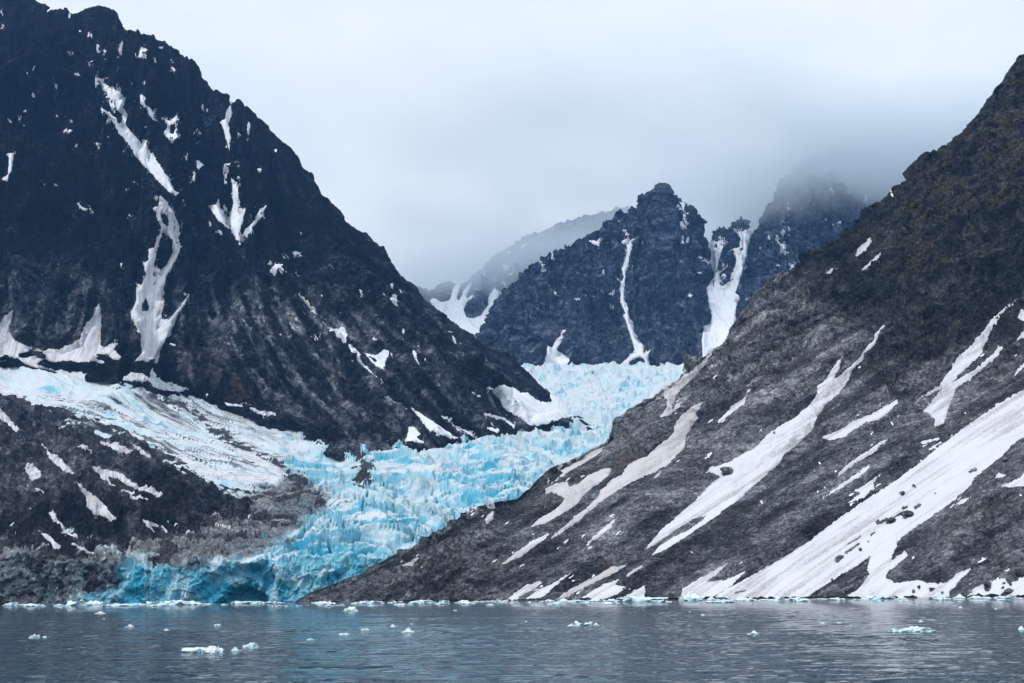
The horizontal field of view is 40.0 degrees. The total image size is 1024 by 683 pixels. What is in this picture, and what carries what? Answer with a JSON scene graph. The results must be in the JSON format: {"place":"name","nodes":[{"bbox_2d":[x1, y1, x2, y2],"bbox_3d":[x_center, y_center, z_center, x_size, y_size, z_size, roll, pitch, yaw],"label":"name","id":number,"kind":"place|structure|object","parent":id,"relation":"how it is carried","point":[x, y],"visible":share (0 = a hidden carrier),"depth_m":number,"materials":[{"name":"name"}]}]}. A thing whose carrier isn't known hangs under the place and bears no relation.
{"place":"outdoors","nodes":[
{"label":"outdoors","id":0,"kind":"place"},
{"bbox_2d":[0,393,261,560],"bbox_3d":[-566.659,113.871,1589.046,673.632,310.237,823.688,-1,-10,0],"label":"hillside","id":1,"kind":"structure","parent":0,"point":[183,501],"depth_m":1342.68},
{"bbox_2d":[0,384,12,395],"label":"snow patch","id":2,"kind":"object","parent":1,"relation":"on","point":[4,391],"visible":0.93,"depth_m":1909.28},
{"bbox_2d":[0,408,18,431],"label":"snow patch","id":3,"kind":"object","parent":1,"relation":"on","point":[4,417],"visible":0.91,"depth_m":1715.57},
{"bbox_2d":[25,463,41,480],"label":"snow patch","id":4,"kind":"object","parent":1,"relation":"on","point":[33,472],"visible":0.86,"depth_m":1433.31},
{"bbox_2d":[16,396,61,407],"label":"snow patch","id":5,"kind":"object","parent":1,"relation":"on","point":[38,403],"visible":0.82,"depth_m":1843.50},
{"bbox_2d":[39,530,60,548],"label":"snow patch","id":6,"kind":"object","parent":1,"relation":"on","point":[55,545],"visible":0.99,"depth_m":1194.74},
{"bbox_2d":[42,443,74,473],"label":"snow patch","id":7,"kind":"object","parent":1,"relation":"on","point":[57,461],"visible":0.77,"depth_m":1485.09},
{"bbox_2d":[49,510,77,536],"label":"snow patch","id":8,"kind":"object","parent":1,"relation":"on","point":[52,514],"visible":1,"depth_m":1231.13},
{"bbox_2d":[77,444,91,453],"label":"snow patch","id":9,"kind":"object","parent":1,"relation":"on","point":[84,446],"visible":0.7,"depth_m":1521.61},
{"bbox_2d":[71,543,104,554],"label":"snow patch","id":10,"kind":"object","parent":1,"relation":"on","point":[85,550],"visible":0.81,"depth_m":1163.85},
{"bbox_2d":[77,482,116,520],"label":"snow patch","id":11,"kind":"object","parent":1,"relation":"on","point":[95,506],"visible":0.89,"depth_m":1267.97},
{"bbox_2d":[100,441,132,453],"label":"snow patch","id":12,"kind":"object","parent":1,"relation":"on","point":[116,446],"visible":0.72,"depth_m":1595.12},
{"bbox_2d":[93,466,162,496],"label":"snow patch","id":13,"kind":"object","parent":1,"relation":"on","point":[104,474],"visible":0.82,"depth_m":1398.26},
{"bbox_2d":[124,428,143,439],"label":"snow patch","id":14,"kind":"object","parent":1,"relation":"on","point":[139,437],"visible":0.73,"depth_m":1705.10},
{"bbox_2d":[121,489,147,499],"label":"snow patch","id":15,"kind":"object","parent":1,"relation":"on","point":[133,497],"visible":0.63,"depth_m":1326.88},
{"bbox_2d":[131,441,151,458],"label":"snow patch","id":16,"kind":"object","parent":1,"relation":"on","point":[143,452],"visible":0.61,"depth_m":1552.22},
{"bbox_2d":[143,519,167,532],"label":"snow patch","id":17,"kind":"object","parent":1,"relation":"on","point":[148,524],"visible":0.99,"depth_m":1235.28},
{"bbox_2d":[0,0,593,460],"bbox_3d":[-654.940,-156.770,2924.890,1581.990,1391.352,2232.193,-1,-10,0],"label":"mountain","id":18,"kind":"structure","parent":0,"point":[66,262],"depth_m":2310.83,"materials":[{"name":"stone"}]},
{"bbox_2d":[3,147,15,181],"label":"snow patch","id":19,"kind":"object","parent":18,"relation":"on","point":[10,156],"visible":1,"depth_m":2442.97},
{"bbox_2d":[0,304,120,370],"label":"snow patch","id":20,"kind":"object","parent":18,"relation":"on","point":[85,348],"visible":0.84,"depth_m":2054.03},
{"bbox_2d":[95,71,181,195],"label":"snow patch","id":21,"kind":"object","parent":18,"relation":"on","point":[148,160],"visible":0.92,"depth_m":2540.12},
{"bbox_2d":[135,47,146,58],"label":"snow patch","id":22,"kind":"object","parent":18,"relation":"on","point":[141,51],"visible":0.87,"depth_m":2818.85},
{"bbox_2d":[140,95,159,121],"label":"snow patch","id":23,"kind":"object","parent":18,"relation":"on","point":[150,111],"visible":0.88,"depth_m":2621.68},
{"bbox_2d":[123,368,188,391],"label":"snow patch","id":24,"kind":"object","parent":18,"relation":"on","point":[133,376],"visible":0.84,"depth_m":1971.91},
{"bbox_2d":[131,194,189,363],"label":"snow patch","id":25,"kind":"object","parent":18,"relation":"on","point":[154,328],"visible":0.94,"depth_m":2180.31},
{"bbox_2d":[161,113,180,143],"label":"snow patch","id":26,"kind":"object","parent":18,"relation":"on","point":[168,134],"visible":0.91,"depth_m":2584.42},
{"bbox_2d":[189,160,203,181],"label":"snow patch","id":27,"kind":"object","parent":18,"relation":"on","point":[199,164],"visible":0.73,"depth_m":2559.42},
{"bbox_2d":[220,101,231,147],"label":"snow patch","id":28,"kind":"object","parent":18,"relation":"on","point":[224,123],"visible":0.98,"depth_m":2724.30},
{"bbox_2d":[223,163,229,184],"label":"snow patch","id":29,"kind":"object","parent":18,"relation":"on","point":[225,168],"visible":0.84,"depth_m":2639.57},
{"bbox_2d":[209,176,265,244],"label":"snow patch","id":30,"kind":"object","parent":18,"relation":"on","point":[233,221],"visible":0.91,"depth_m":2486.41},
{"bbox_2d":[225,402,275,417],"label":"snow patch","id":31,"kind":"object","parent":18,"relation":"on","point":[257,411],"visible":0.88,"depth_m":1994.21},
{"bbox_2d":[270,262,282,275],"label":"snow patch","id":32,"kind":"object","parent":18,"relation":"on","point":[273,270],"visible":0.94,"depth_m":2338.41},
{"bbox_2d":[295,293,316,313],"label":"snow patch","id":33,"kind":"object","parent":18,"relation":"on","point":[311,308],"visible":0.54,"depth_m":2231.11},
{"bbox_2d":[329,329,356,352],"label":"snow patch","id":34,"kind":"object","parent":18,"relation":"on","point":[339,335],"visible":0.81,"depth_m":2073.61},
{"bbox_2d":[322,321,382,383],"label":"snow patch","id":35,"kind":"object","parent":18,"relation":"on","point":[341,329],"visible":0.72,"depth_m":2126.54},
{"bbox_2d":[365,349,388,369],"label":"snow patch","id":36,"kind":"object","parent":18,"relation":"on","point":[381,356],"visible":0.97,"depth_m":2072.18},
{"bbox_2d":[390,283,397,305],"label":"snow patch","id":37,"kind":"object","parent":18,"relation":"on","point":[393,298],"visible":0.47,"depth_m":2226.22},
{"bbox_2d":[405,427,423,442],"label":"snow patch","id":38,"kind":"object","parent":18,"relation":"on","point":[413,433],"visible":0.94,"depth_m":1832.44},
{"bbox_2d":[411,408,457,438],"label":"snow patch","id":39,"kind":"object","parent":18,"relation":"on","point":[430,425],"visible":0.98,"depth_m":1873.32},
{"bbox_2d":[442,416,476,438],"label":"snow patch","id":40,"kind":"object","parent":18,"relation":"on","point":[460,429],"visible":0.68,"depth_m":1908.08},
{"bbox_2d":[487,427,499,432],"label":"snow patch","id":41,"kind":"object","parent":18,"relation":"on","point":[497,430],"visible":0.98,"depth_m":1955.38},
{"bbox_2d":[484,413,514,427],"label":"snow patch","id":42,"kind":"object","parent":18,"relation":"on","point":[496,417],"visible":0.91,"depth_m":2010.26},
{"bbox_2d":[486,372,572,425],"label":"snow patch","id":43,"kind":"object","parent":18,"relation":"on","point":[528,408],"visible":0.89,"depth_m":2080.28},
{"bbox_2d":[0,361,683,604],"bbox_3d":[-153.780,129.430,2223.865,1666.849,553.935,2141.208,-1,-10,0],"label":"glacier","id":44,"kind":"object","parent":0,"point":[301,538],"visible":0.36,"depth_m":1482.10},
{"bbox_2d":[63,395,89,402],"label":"snow patch","id":45,"kind":"object","parent":44,"relation":"on","point":[79,400],"visible":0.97,"depth_m":1854.69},
{"bbox_2d":[113,416,135,422],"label":"snow patch","id":46,"kind":"object","parent":44,"relation":"on","point":[129,418],"visible":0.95,"depth_m":1786.01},
{"bbox_2d":[180,453,283,479],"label":"snow patch","id":47,"kind":"object","parent":44,"relation":"on","point":[198,468],"visible":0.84,"depth_m":1535.47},
{"bbox_2d":[237,448,287,475],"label":"snow patch","id":48,"kind":"object","parent":44,"relation":"on","point":[250,456],"visible":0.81,"depth_m":1659.97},
{"bbox_2d":[0,597,1023,682],"bbox_3d":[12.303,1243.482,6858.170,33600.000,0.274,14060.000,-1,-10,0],"label":"water","id":49,"kind":"structure","parent":0,"point":[677,641],"depth_m":91.38,"materials":[{"name":"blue liquid"}]},
{"bbox_2d":[2,602,18,605],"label":"ice chunk","id":50,"kind":"object","parent":49,"relation":"on","point":[12,604],"visible":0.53,"depth_m":903.23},
{"bbox_2d":[66,599,97,605],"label":"ice chunk","id":51,"kind":"object","parent":49,"relation":"on","point":[81,602],"visible":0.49,"depth_m":784.85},
{"bbox_2d":[105,604,138,605],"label":"ice chunk","id":52,"kind":"object","parent":49,"relation":"on","point":[122,605],"visible":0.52,"depth_m":683.84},
{"bbox_2d":[161,600,198,604],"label":"ice chunk","id":53,"kind":"object","parent":49,"relation":"on","point":[177,602],"visible":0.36,"depth_m":781.74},
{"bbox_2d":[185,601,200,604],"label":"ice chunk","id":54,"kind":"object","parent":49,"relation":"on","point":[192,603],"visible":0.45,"depth_m":749.42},
{"bbox_2d":[181,646,223,652],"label":"ice chunk","id":55,"kind":"object","parent":49,"relation":"on","point":[195,650],"visible":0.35,"depth_m":80.03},
{"bbox_2d":[203,645,222,652],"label":"ice chunk","id":56,"kind":"object","parent":49,"relation":"on","point":[213,650],"visible":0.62,"depth_m":79.48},
{"bbox_2d":[231,601,254,603],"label":"ice chunk","id":57,"kind":"object","parent":49,"relation":"on","point":[238,602],"visible":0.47,"depth_m":866.04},
{"bbox_2d":[243,642,259,647],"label":"ice chunk","id":58,"kind":"object","parent":49,"relation":"on","point":[252,645],"visible":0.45,"depth_m":86.65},
{"bbox_2d":[344,606,357,610],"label":"ice chunk","id":59,"kind":"object","parent":49,"relation":"on","point":[349,608],"visible":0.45,"depth_m":314.45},
{"bbox_2d":[364,601,383,603],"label":"ice chunk","id":60,"kind":"object","parent":49,"relation":"on","point":[374,602],"visible":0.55,"depth_m":675.27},
{"bbox_2d":[401,627,413,632],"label":"ice chunk","id":61,"kind":"object","parent":49,"relation":"on","point":[407,630],"visible":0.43,"depth_m":118.76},
{"bbox_2d":[410,600,436,602],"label":"ice chunk","id":62,"kind":"object","parent":49,"relation":"on","point":[425,601],"visible":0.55,"depth_m":700.25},
{"bbox_2d":[568,621,591,625],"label":"ice chunk","id":63,"kind":"object","parent":49,"relation":"on","point":[576,623],"visible":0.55,"depth_m":138.69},
{"bbox_2d":[603,598,618,601],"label":"ice chunk","id":64,"kind":"object","parent":49,"relation":"on","point":[610,600],"visible":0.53,"depth_m":638.25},
{"bbox_2d":[616,596,667,601],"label":"ice chunk","id":65,"kind":"object","parent":49,"relation":"on","point":[633,599],"visible":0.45,"depth_m":626.24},
{"bbox_2d":[679,593,702,600],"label":"ice chunk","id":66,"kind":"object","parent":49,"relation":"on","point":[691,597],"visible":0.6,"depth_m":664.85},
{"bbox_2d":[736,597,755,600],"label":"ice chunk","id":67,"kind":"object","parent":49,"relation":"on","point":[745,599],"visible":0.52,"depth_m":597.90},
{"bbox_2d":[772,596,800,600],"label":"ice chunk","id":68,"kind":"object","parent":49,"relation":"on","point":[782,599],"visible":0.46,"depth_m":563.51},
{"bbox_2d":[861,595,894,598],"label":"ice chunk","id":69,"kind":"object","parent":49,"relation":"on","point":[876,597],"visible":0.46,"depth_m":626.72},
{"bbox_2d":[889,626,935,631],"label":"ice chunk","id":70,"kind":"object","parent":49,"relation":"on","point":[917,629],"visible":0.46,"depth_m":106.77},
{"bbox_2d":[953,594,965,598],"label":"ice chunk","id":71,"kind":"object","parent":49,"relation":"on","point":[958,596],"visible":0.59,"depth_m":603.57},
{"bbox_2d":[7,32,1021,593],"bbox_3d":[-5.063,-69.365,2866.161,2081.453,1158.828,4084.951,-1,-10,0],"label":"snow crumbs","id":72,"kind":"object","parent":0,"point":[453,340],"visible":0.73,"depth_m":1385.47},
{"bbox_2d":[416,205,628,317],"bbox_3d":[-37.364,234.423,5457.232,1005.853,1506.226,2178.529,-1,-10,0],"label":"mountain","id":73,"kind":"structure","parent":0,"point":[544,243],"depth_m":5184.70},
{"bbox_2d":[430,282,499,336],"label":"snow patch","id":74,"kind":"object","parent":73,"relation":"on","point":[452,308],"visible":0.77,"depth_m":4894.11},
{"bbox_2d":[36,0,1023,290],"label":"sky","id":75,"kind":"structure","parent":0,"point":[447,133],"materials":[{"name":"white"}]},
{"bbox_2d":[295,54,1023,601],"bbox_3d":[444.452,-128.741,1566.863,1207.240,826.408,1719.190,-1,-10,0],"label":"mountain","id":76,"kind":"structure","parent":0,"point":[935,286],"depth_m":1129.79,"materials":[{"name":"stone"}]},
{"bbox_2d":[402,558,418,565],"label":"snow patch","id":77,"kind":"object","parent":76,"relation":"on","point":[412,562],"visible":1,"depth_m":1044.71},
{"bbox_2d":[485,511,493,523],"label":"snow patch","id":78,"kind":"object","parent":76,"relation":"on","point":[489,518],"visible":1,"depth_m":1102.93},
{"bbox_2d":[486,502,494,508],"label":"snow patch","id":79,"kind":"object","parent":76,"relation":"on","point":[492,506],"visible":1,"depth_m":1129.28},
{"bbox_2d":[508,581,541,599],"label":"snow patch","id":80,"kind":"object","parent":76,"relation":"on","point":[524,590],"visible":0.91,"depth_m":956.66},
{"bbox_2d":[502,533,548,563],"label":"snow patch","id":81,"kind":"object","parent":76,"relation":"on","point":[525,549],"visible":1,"depth_m":1038.28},
{"bbox_2d":[527,573,569,598],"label":"snow patch","id":82,"kind":"object","parent":76,"relation":"on","point":[540,593],"visible":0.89,"depth_m":946.57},
{"bbox_2d":[532,468,610,526],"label":"snow patch","id":83,"kind":"object","parent":76,"relation":"on","point":[573,495],"visible":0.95,"depth_m":1126.45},
{"bbox_2d":[547,439,608,483],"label":"snow patch","id":84,"kind":"object","parent":76,"relation":"on","point":[590,453],"visible":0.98,"depth_m":1222.20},
{"bbox_2d":[557,565,625,599],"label":"snow patch","id":85,"kind":"object","parent":76,"relation":"on","point":[609,571],"visible":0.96,"depth_m":947.06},
{"bbox_2d":[587,519,615,542],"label":"snow patch","id":86,"kind":"object","parent":76,"relation":"on","point":[604,530],"visible":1,"depth_m":1028.75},
{"bbox_2d":[582,579,645,599],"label":"snow patch","id":87,"kind":"object","parent":76,"relation":"on","point":[606,590],"visible":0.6,"depth_m":918.20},
{"bbox_2d":[551,402,702,538],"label":"snow patch","id":88,"kind":"object","parent":76,"relation":"on","point":[667,451],"visible":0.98,"depth_m":1160.28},
{"bbox_2d":[626,565,643,575],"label":"snow patch","id":89,"kind":"object","parent":76,"relation":"on","point":[633,571],"visible":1,"depth_m":938.36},
{"bbox_2d":[657,348,713,416],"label":"snow patch","id":90,"kind":"object","parent":76,"relation":"on","point":[670,394],"visible":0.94,"depth_m":1336.36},
{"bbox_2d":[680,563,744,598],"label":"snow patch","id":91,"kind":"object","parent":76,"relation":"on","point":[702,587],"visible":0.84,"depth_m":865.49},
{"bbox_2d":[718,396,745,422],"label":"snow patch","id":92,"kind":"object","parent":76,"relation":"on","point":[736,406],"visible":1,"depth_m":1209.83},
{"bbox_2d":[645,325,884,554],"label":"snow patch","id":93,"kind":"object","parent":76,"relation":"on","point":[755,465],"visible":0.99,"depth_m":1090.20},
{"bbox_2d":[720,466,732,473],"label":"boulder","id":94,"kind":"object","parent":93,"relation":"on","point":[726,470],"visible":1,"depth_m":1083.26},
{"bbox_2d":[823,465,869,498],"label":"snow patch","id":95,"kind":"object","parent":76,"relation":"on","point":[855,476],"visible":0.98,"depth_m":964.84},
{"bbox_2d":[823,399,897,439],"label":"snow patch","id":96,"kind":"object","parent":76,"relation":"on","point":[856,424],"visible":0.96,"depth_m":1081.53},
{"bbox_2d":[838,439,887,475],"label":"snow patch","id":97,"kind":"object","parent":76,"relation":"on","point":[872,450],"visible":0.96,"depth_m":1015.03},
{"bbox_2d":[849,474,879,502],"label":"snow patch","id":98,"kind":"object","parent":76,"relation":"on","point":[865,489],"visible":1,"depth_m":927.04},
{"bbox_2d":[858,238,871,250],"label":"snow patch","id":99,"kind":"object","parent":76,"relation":"on","point":[864,246],"visible":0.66,"depth_m":1466.43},
{"bbox_2d":[716,390,1023,598],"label":"snow patch","id":100,"kind":"object","parent":76,"relation":"on","point":[982,442],"visible":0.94,"depth_m":880.56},
{"bbox_2d":[900,510,912,515],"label":"boulder","id":101,"kind":"object","parent":100,"relation":"on","point":[906,512],"visible":1,"depth_m":880.00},
{"bbox_2d":[862,253,880,269],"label":"snow patch","id":102,"kind":"object","parent":76,"relation":"on","point":[869,263],"visible":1,"depth_m":1391.99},
{"bbox_2d":[921,438,941,449],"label":"snow patch","id":103,"kind":"object","parent":76,"relation":"on","point":[929,441],"visible":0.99,"depth_m":982.61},
{"bbox_2d":[957,496,970,504],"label":"snow patch","id":104,"kind":"object","parent":76,"relation":"on","point":[962,501],"visible":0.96,"depth_m":845.89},
{"bbox_2d":[918,303,1013,426],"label":"snow patch","id":105,"kind":"object","parent":76,"relation":"on","point":[936,409],"visible":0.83,"depth_m":1107.66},
{"bbox_2d":[968,577,1023,596],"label":"snow patch","id":106,"kind":"object","parent":76,"relation":"on","point":[1016,586],"visible":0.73,"depth_m":720.66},
{"bbox_2d":[983,580,991,586],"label":"boulder","id":107,"kind":"object","parent":106,"relation":"on","point":[987,584],"visible":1,"depth_m":728.46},
{"bbox_2d":[1002,474,1023,487],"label":"snow patch","id":108,"kind":"object","parent":76,"relation":"on","point":[1017,482],"visible":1,"depth_m":820.68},
{"bbox_2d":[1014,568,1023,574],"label":"boulder","id":109,"kind":"object","parent":76,"relation":"on","point":[1018,571],"visible":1,"depth_m":724.65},
{"bbox_2d":[1017,309,1023,320],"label":"snow patch","id":110,"kind":"object","parent":76,"relation":"on","point":[1021,315],"visible":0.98,"depth_m":1163.72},
{"bbox_2d":[475,147,911,366],"bbox_3d":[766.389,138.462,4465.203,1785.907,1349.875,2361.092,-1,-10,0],"label":"mountain","id":111,"kind":"structure","parent":0,"point":[530,317],"depth_m":3753.03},
{"bbox_2d":[544,328,569,365],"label":"snow patch","id":112,"kind":"object","parent":111,"relation":"on","point":[555,356],"visible":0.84,"depth_m":3389.49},
{"bbox_2d":[585,237,602,248],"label":"snow patch","id":113,"kind":"object","parent":111,"relation":"on","point":[597,242],"visible":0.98,"depth_m":3887.90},
{"bbox_2d":[619,237,650,365],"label":"snow patch","id":114,"kind":"object","parent":111,"relation":"on","point":[638,348],"visible":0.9,"depth_m":3512.85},
{"bbox_2d":[676,202,685,211],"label":"snow patch","id":115,"kind":"object","parent":111,"relation":"on","point":[682,205],"visible":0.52,"depth_m":3943.39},
{"bbox_2d":[680,219,688,229],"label":"snow patch","id":116,"kind":"object","parent":111,"relation":"on","point":[683,225],"visible":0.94,"depth_m":3825.34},
{"bbox_2d":[702,227,754,356],"bbox_3d":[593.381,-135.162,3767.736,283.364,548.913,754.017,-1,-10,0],"label":"snow patch","id":117,"kind":"object","parent":111,"relation":"on","point":[723,300],"visible":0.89,"depth_m":3700.13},
{"bbox_2d":[775,235,789,255],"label":"snow patch","id":118,"kind":"object","parent":111,"relation":"on","point":[783,247],"visible":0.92,"depth_m":3903.48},
{"bbox_2d":[984,593,1000,596],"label":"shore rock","id":119,"kind":"object","parent":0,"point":[992,595],"visible":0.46,"depth_m":699.76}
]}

